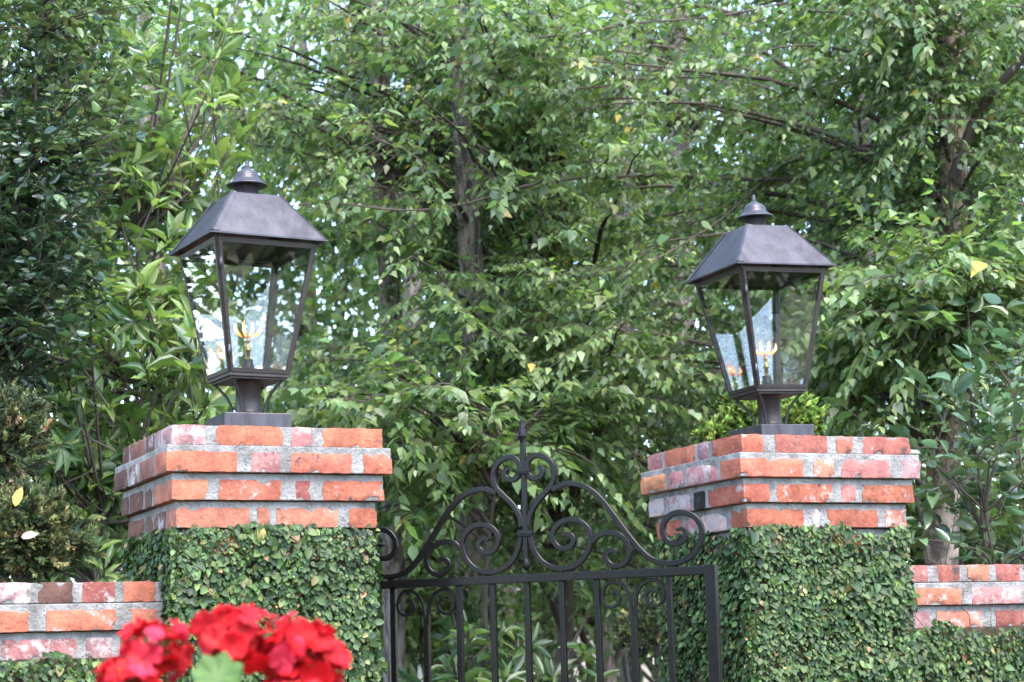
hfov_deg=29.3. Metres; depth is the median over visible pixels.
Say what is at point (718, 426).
conifer topiary
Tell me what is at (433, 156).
birch tree
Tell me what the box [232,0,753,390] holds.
broadleaf tree
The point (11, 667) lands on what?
creeping fig
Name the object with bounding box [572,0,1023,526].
broadleaf tree
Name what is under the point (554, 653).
pine tree
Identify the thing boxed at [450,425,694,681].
broadleaf tree
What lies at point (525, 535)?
iron gate
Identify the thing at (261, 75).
sky
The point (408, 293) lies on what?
pine tree
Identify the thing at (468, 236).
pine tree
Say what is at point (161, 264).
pine tree
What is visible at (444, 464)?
birch tree
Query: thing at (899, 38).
birch tree
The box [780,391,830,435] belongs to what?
conifer topiary
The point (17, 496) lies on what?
fallen leaf
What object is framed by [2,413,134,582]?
broadleaf tree
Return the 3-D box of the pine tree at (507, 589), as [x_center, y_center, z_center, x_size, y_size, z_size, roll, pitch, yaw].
[-0.064,-0.532,15.479,0.424,9.054,1.683,1,-10,-16]
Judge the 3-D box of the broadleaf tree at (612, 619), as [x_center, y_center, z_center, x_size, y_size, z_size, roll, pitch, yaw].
[1.672,1.889,12.923,3.093,3.371,2.714,2,-10,-24]
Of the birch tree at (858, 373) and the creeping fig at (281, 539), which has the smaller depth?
the creeping fig at (281, 539)
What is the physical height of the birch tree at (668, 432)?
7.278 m
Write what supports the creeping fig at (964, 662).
attached to the garden wall at (941, 590)
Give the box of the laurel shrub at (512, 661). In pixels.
[398,559,620,681]
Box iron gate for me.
[367,417,722,681]
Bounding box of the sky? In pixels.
[4,0,1023,582]
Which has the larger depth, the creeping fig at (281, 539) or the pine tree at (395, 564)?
the pine tree at (395, 564)
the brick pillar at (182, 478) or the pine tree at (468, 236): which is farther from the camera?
the pine tree at (468, 236)
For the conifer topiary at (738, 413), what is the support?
on the ground
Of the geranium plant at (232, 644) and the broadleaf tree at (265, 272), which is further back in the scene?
the broadleaf tree at (265, 272)
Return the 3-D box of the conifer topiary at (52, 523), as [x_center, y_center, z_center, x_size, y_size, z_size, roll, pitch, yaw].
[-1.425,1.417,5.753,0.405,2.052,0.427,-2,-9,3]
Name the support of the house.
on the ground
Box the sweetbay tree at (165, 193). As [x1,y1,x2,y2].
[0,0,265,581]
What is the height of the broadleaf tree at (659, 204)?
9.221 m
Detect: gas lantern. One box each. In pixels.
[168,161,327,426]
[684,195,835,436]
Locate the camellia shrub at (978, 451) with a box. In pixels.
[822,274,1023,564]
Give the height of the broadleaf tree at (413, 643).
3.451 m
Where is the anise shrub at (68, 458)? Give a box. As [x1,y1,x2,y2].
[5,308,216,581]
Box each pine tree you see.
[137,0,169,405]
[234,0,498,681]
[315,0,664,678]
[402,1,422,681]
[478,49,705,680]
[484,164,515,669]
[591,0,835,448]
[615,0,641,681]
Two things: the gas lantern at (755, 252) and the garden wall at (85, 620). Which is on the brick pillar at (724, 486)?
the gas lantern at (755, 252)
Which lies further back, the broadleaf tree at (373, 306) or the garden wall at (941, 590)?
the broadleaf tree at (373, 306)
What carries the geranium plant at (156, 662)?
in the flower pot
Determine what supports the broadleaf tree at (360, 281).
on the ground
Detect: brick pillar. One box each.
[114,424,391,681]
[640,434,920,681]
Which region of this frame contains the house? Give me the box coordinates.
[376,546,664,681]
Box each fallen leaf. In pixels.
[12,487,22,505]
[21,531,38,538]
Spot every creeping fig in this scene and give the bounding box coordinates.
[0,643,165,681]
[118,515,389,681]
[653,517,922,681]
[906,593,1023,681]
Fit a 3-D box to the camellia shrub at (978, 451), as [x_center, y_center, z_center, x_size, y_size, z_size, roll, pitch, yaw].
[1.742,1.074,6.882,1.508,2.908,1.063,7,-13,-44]
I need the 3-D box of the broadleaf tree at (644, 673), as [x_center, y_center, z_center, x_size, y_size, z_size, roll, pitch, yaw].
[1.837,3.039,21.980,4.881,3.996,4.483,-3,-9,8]
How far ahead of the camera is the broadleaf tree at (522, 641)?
22.38 m
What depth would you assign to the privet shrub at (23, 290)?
6.60 m
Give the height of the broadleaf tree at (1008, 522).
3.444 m
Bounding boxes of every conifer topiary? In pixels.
[0,377,56,497]
[0,474,108,582]
[609,589,666,681]
[690,413,740,444]
[716,385,757,428]
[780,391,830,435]
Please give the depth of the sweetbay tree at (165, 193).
7.81 m
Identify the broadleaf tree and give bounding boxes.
[0,0,378,530]
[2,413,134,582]
[38,386,439,665]
[56,0,518,412]
[184,255,452,560]
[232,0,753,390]
[369,492,610,681]
[381,495,652,679]
[437,0,877,671]
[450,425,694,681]
[518,420,923,664]
[521,522,654,681]
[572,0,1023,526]
[719,3,1023,516]
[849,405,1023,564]
[907,412,1023,563]
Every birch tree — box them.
[113,0,747,681]
[231,313,706,667]
[292,0,995,623]
[399,0,1023,565]
[772,155,1023,563]
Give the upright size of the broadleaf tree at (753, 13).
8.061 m
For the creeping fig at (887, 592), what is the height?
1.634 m
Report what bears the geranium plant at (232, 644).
in the flower pot
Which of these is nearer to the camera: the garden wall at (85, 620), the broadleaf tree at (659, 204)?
the garden wall at (85, 620)
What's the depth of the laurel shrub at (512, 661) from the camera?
8.17 m
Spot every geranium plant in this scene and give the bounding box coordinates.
[93,616,194,681]
[188,603,351,681]
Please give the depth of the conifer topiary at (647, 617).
7.36 m
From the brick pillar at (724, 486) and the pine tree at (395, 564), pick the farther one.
the pine tree at (395, 564)
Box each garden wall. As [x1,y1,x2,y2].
[0,581,167,681]
[901,564,1023,681]
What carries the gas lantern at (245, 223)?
on the brick pillar at (182, 478)
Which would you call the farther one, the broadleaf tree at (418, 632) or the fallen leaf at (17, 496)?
the broadleaf tree at (418, 632)
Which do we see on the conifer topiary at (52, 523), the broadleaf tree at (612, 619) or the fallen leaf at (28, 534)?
the fallen leaf at (28, 534)
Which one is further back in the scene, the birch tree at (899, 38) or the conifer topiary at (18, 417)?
the birch tree at (899, 38)
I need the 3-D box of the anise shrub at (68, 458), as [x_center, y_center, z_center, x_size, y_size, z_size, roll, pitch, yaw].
[-1.511,1.219,6.813,1.013,2.786,0.979,0,-9,-13]
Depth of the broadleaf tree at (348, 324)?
13.23 m

